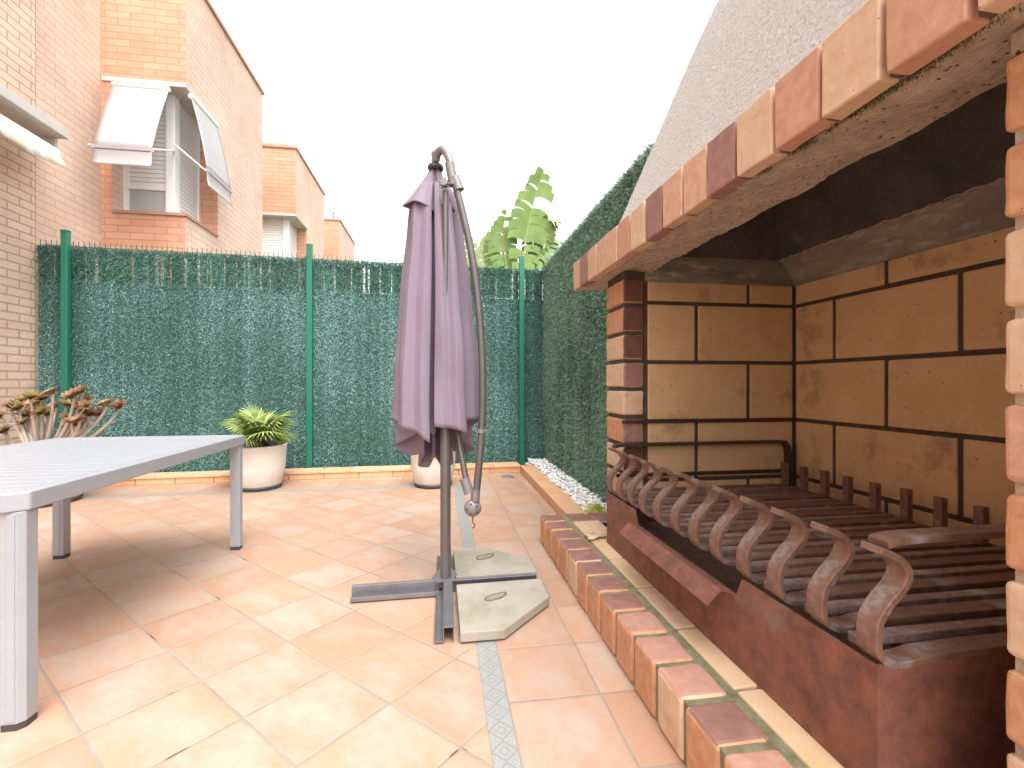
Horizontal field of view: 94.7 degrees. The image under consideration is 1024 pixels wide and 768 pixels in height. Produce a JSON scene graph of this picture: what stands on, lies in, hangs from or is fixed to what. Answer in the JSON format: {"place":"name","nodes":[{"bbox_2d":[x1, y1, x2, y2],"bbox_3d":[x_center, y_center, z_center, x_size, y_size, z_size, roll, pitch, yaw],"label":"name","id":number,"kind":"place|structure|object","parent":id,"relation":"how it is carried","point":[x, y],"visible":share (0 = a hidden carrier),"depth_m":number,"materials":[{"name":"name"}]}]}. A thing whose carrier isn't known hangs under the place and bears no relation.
{"place":"outdoors","nodes":[
{"label":"outdoors","id":0,"kind":"place"},
{"bbox_2d":[35,0,264,398],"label":"brick house","id":1,"kind":"structure","parent":0,"point":[153,108],"depth_m":6.36,"materials":[{"name":"orange brick"}]},
{"bbox_2d":[124,95,199,221],"bbox_3d":[-5.084,-3.175,6.900,0.664,1.710,0.740,0,0,-9],"label":"window frame","id":2,"kind":"structure","parent":1,"relation":"in","point":[171,183],"depth_m":6.59,"materials":[{"name":"white plastic"}]},
{"bbox_2d":[0,487,492,767],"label":"patio floor","id":3,"kind":"structure","parent":0,"point":[175,632],"depth_m":2.00,"materials":[{"name":"tile"}]},
{"bbox_2d":[0,384,126,507],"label":"potted succulent","id":4,"kind":"object","parent":3,"relation":"on","point":[81,405],"visible":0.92,"depth_m":4.36,"materials":[{"name":"plant"}]},
{"bbox_2d":[0,435,244,732],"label":"garden table","id":5,"kind":"object","parent":3,"relation":"on","point":[58,473],"visible":1,"depth_m":1.76,"materials":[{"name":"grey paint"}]},
{"bbox_2d":[350,145,536,642],"bbox_3d":[-0.369,-0.100,2.501,0.785,2.388,0.781,0,0,36],"label":"cantilever parasol","id":6,"kind":"object","parent":3,"relation":"on","point":[439,403],"visible":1,"depth_m":2.48,"materials":[{"name":"fabric"}]},
{"bbox_2d":[453,547,536,578],"bbox_3d":[-0.117,1.059,2.820,0.452,0.066,0.450,0,0,-9],"label":"concrete slab","id":7,"kind":"object","parent":3,"relation":"on","point":[477,562],"depth_m":2.76,"materials":[{"name":"concrete"}]},
{"bbox_2d":[262,142,325,291],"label":"brick house","id":8,"kind":"structure","parent":0,"point":[293,194],"depth_m":11.49,"materials":[{"name":"orange brick"}]},
{"bbox_2d":[262,218,296,286],"bbox_3d":[-5.838,-3.175,11.823,0.664,1.710,0.740,0,0,-9],"label":"window frame","id":9,"kind":"structure","parent":8,"relation":"in","point":[279,236],"depth_m":11.50,"materials":[{"name":"white plastic"}]},
{"bbox_2d":[83,472,529,496],"bbox_3d":[-2.500,1.100,5.199,5.470,0.001,0.665,0,0,-9],"label":"patio border","id":10,"kind":"object","parent":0,"point":[486,478],"visible":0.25,"depth_m":5.12,"materials":[{"name":"tile"}]},
{"bbox_2d":[219,403,298,491],"bbox_3d":[-2.753,0.653,4.986,0.906,0.895,0.983,0,0,-9],"label":"potted palm","id":11,"kind":"object","parent":10,"relation":"on","point":[264,461],"visible":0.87,"depth_m":4.87,"materials":[{"name":"ceramic"}]},
{"bbox_2d":[109,462,520,485],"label":"tiled curb","id":12,"kind":"structure","parent":10,"relation":"on","point":[164,478],"depth_m":5.46,"materials":[{"name":"orange tile"}]},
{"bbox_2d":[411,451,455,488],"bbox_3d":[-0.856,0.860,5.130,0.502,0.480,0.502,0,0,-9],"label":"potted plant","id":13,"kind":"object","parent":10,"relation":"on","point":[426,478],"visible":0.45,"depth_m":4.93,"materials":[{"name":"white ceramic"}]},
{"bbox_2d":[501,475,513,477],"bbox_3d":[-0.050,1.095,5.577,0.156,0.009,0.156,0,0,-9],"label":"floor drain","id":14,"kind":"object","parent":10,"relation":"in","point":[507,476],"visible":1,"depth_m":5.58,"materials":[{"name":"silver metal"}]},
{"bbox_2d":[324,211,354,289],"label":"brick house","id":15,"kind":"structure","parent":0,"point":[339,242],"depth_m":16.33,"materials":[{"name":"orange brick"}]},
{"bbox_2d":[209,0,717,298],"label":"sky","id":16,"kind":"structure","parent":0,"point":[366,91],"materials":[{"name":"white"}]},
{"bbox_2d":[463,482,686,767],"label":"patio floor","id":17,"kind":"structure","parent":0,"point":[575,700],"depth_m":1.76,"materials":[{"name":"tile"}]},
{"bbox_2d":[456,579,548,641],"bbox_3d":[-0.033,1.059,2.269,0.452,0.066,0.495,0,0,-9],"label":"concrete slab","id":18,"kind":"object","parent":17,"relation":"on","point":[495,610],"depth_m":2.23,"materials":[{"name":"concrete"}]},
{"bbox_2d":[540,0,1023,767],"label":"brick barbecue","id":19,"kind":"object","parent":17,"relation":"on","point":[808,248],"visible":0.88,"depth_m":2.01,"materials":[{"name":"beige brick"}]},
{"bbox_2d":[607,488,1014,767],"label":"ash tray","id":20,"kind":"object","parent":19,"relation":"on","point":[843,700],"visible":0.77,"depth_m":1.17,"materials":[{"name":"brown metal"}]},
{"bbox_2d":[606,440,1014,669],"bbox_3d":[1.234,0.494,1.959,1.156,0.309,1.701,0,0,-9],"label":"grill grate","id":21,"kind":"object","parent":20,"relation":"on","point":[822,554],"visible":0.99,"depth_m":1.50,"materials":[{"name":"metal"}]},
{"bbox_2d":[583,532,606,538],"bbox_3d":[0.501,0.892,2.791,0.139,0.018,0.108,0,0,-9],"label":"dry leaf","id":22,"kind":"object","parent":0,"point":[592,535],"visible":0.96,"depth_m":2.78,"materials":[{"name":"beige plant"}]},
{"label":"ground","id":23,"kind":"structure","parent":0,"visible":0},
{"bbox_2d":[0,0,68,445],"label":"brick house","id":24,"kind":"structure","parent":23,"relation":"on","point":[29,131],"depth_m":4.96,"materials":[{"name":"brick"}]},
{"bbox_2d":[81,485,460,498],"bbox_3d":[-2.846,1.100,4.767,4.655,0.001,0.085,0,0,-9],"label":"patio mosaic band","id":25,"kind":"object","parent":23,"relation":"on","point":[251,492],"visible":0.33,"depth_m":4.79,"materials":[{"name":"grey tile"}]},
{"bbox_2d":[33,229,545,472],"bbox_3d":[-2.385,-0.300,5.800,5.929,2.800,0.143,0,0,-12],"label":"garden fence","id":26,"kind":"object","parent":23,"relation":"on","point":[170,356],"visible":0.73,"depth_m":5.69,"materials":[{"name":"green plastic"}]},
{"bbox_2d":[464,231,508,288],"bbox_3d":[-0.525,-0.854,8.680,1.160,3.908,0.424,0,0,-9],"label":"banana plant","id":27,"kind":"object","parent":23,"relation":"on","point":[479,253],"visible":0.11,"depth_m":8.57,"materials":[{"name":"green plant"}]},
{"bbox_2d":[454,486,522,767],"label":"patio mosaic band","id":28,"kind":"object","parent":23,"relation":"on","point":[504,750],"visible":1,"depth_m":1.65,"materials":[{"name":"grey tile"}]},
{"bbox_2d":[483,167,562,297],"bbox_3d":[0.218,-1.163,7.684,1.350,4.526,0.539,0,0,-9],"label":"banana plant","id":29,"kind":"object","parent":23,"relation":"on","point":[533,229],"visible":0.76,"depth_m":7.59,"materials":[{"name":"green plant"}]},
{"bbox_2d":[520,465,586,514],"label":"tiled curb","id":30,"kind":"structure","parent":23,"relation":"on","point":[560,501],"depth_m":4.43,"materials":[{"name":"orange tile"}]},
{"bbox_2d":[526,458,606,511],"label":"white pebbles","id":31,"kind":"object","parent":23,"relation":"on","point":[575,491],"visible":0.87,"depth_m":4.68,"materials":[{"name":"white gravel"}]},
{"bbox_2d":[574,503,606,513],"bbox_3d":[0.681,0.970,3.632,0.293,0.104,0.461,0,0,-35],"label":"shrub","id":32,"kind":"object","parent":31,"relation":"on","point":[596,508],"visible":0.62,"depth_m":3.62,"materials":[{"name":"green plant"}]},
{"bbox_2d":[541,143,653,502],"bbox_3d":[0.680,-0.266,4.775,0.117,2.738,3.440,0,0,-9],"label":"garden fence","id":33,"kind":"object","parent":23,"relation":"on","point":[576,389],"visible":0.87,"depth_m":4.76,"materials":[{"name":"green plastic"}]}
]}

